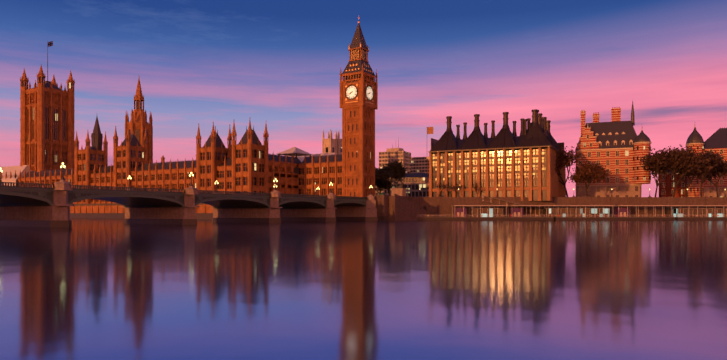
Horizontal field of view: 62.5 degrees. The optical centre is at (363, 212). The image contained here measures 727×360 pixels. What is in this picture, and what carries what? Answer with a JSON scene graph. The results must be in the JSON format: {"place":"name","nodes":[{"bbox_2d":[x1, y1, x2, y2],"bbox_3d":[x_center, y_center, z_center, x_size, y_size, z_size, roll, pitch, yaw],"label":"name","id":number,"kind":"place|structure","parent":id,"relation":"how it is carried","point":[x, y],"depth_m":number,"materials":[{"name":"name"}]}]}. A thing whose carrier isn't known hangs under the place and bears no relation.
{"place":"outdoors","nodes":[
{"label":"outdoors","id":0,"kind":"place"},
{"bbox_2d":[74,203,207,205],"bbox_3d":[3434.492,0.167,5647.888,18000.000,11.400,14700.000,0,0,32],"label":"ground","id":1,"kind":"structure","parent":0,"point":[108,204],"depth_m":355.91,"materials":[{"name":"stone"}]},
{"bbox_2d":[20,41,74,171],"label":"square tower","id":2,"kind":"structure","parent":1,"relation":"on","point":[47,121],"depth_m":432.03,"materials":[{"name":"stone"}]},
{"bbox_2d":[1,117,341,218],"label":"palace of westminster","id":3,"kind":"structure","parent":1,"relation":"on","point":[248,163],"depth_m":330.86,"materials":[{"name":"stone"}]},
{"bbox_2d":[125,78,152,162],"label":"central tower","id":4,"kind":"structure","parent":3,"relation":"on","point":[138,123],"depth_m":399.78,"materials":[{"name":"stone"}]},
{"bbox_2d":[339,16,377,196],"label":"clock tower","id":5,"kind":"structure","parent":1,"relation":"on","point":[358,93],"depth_m":314.00,"materials":[{"name":"stone"}]},
{"bbox_2d":[427,109,565,200],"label":"office building","id":6,"kind":"structure","parent":1,"relation":"on","point":[506,161],"depth_m":289.25,"materials":[{"name":"stone"}]},
{"bbox_2d":[373,179,726,220],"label":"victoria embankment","id":7,"kind":"structure","parent":1,"relation":"on","point":[398,204],"depth_m":280.43,"materials":[{"name":"stone"}]},
{"bbox_2d":[417,195,726,219],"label":"pier","id":8,"kind":"structure","parent":7,"relation":"on","point":[594,213],"depth_m":272.86,"materials":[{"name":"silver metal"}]},
{"bbox_2d":[575,101,651,196],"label":"building","id":9,"kind":"structure","parent":1,"relation":"on","point":[617,146],"depth_m":319.61,"materials":[{"name":"brick"}]},
{"bbox_2d":[659,127,726,196],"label":"building","id":10,"kind":"structure","parent":1,"relation":"on","point":[716,140],"depth_m":339.02,"materials":[{"name":"brick"}]},
{"bbox_2d":[277,130,428,196],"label":"distant buildings","id":11,"kind":"structure","parent":0,"point":[417,176],"depth_m":516.12,"materials":[{"name":"concrete"}]},
{"bbox_2d":[0,218,726,359],"bbox_3d":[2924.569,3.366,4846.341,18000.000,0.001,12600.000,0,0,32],"label":"river","id":12,"kind":"structure","parent":0,"point":[108,289],"depth_m":25.92,"materials":[{"name":"liquid"}]},
{"bbox_2d":[0,162,377,227],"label":"bridge","id":13,"kind":"structure","parent":12,"relation":"in","point":[34,206],"depth_m":173.88,"materials":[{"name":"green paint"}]},
{"bbox_2d":[0,0,726,196],"label":"sky","id":14,"kind":"structure","parent":0,"point":[277,64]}
]}

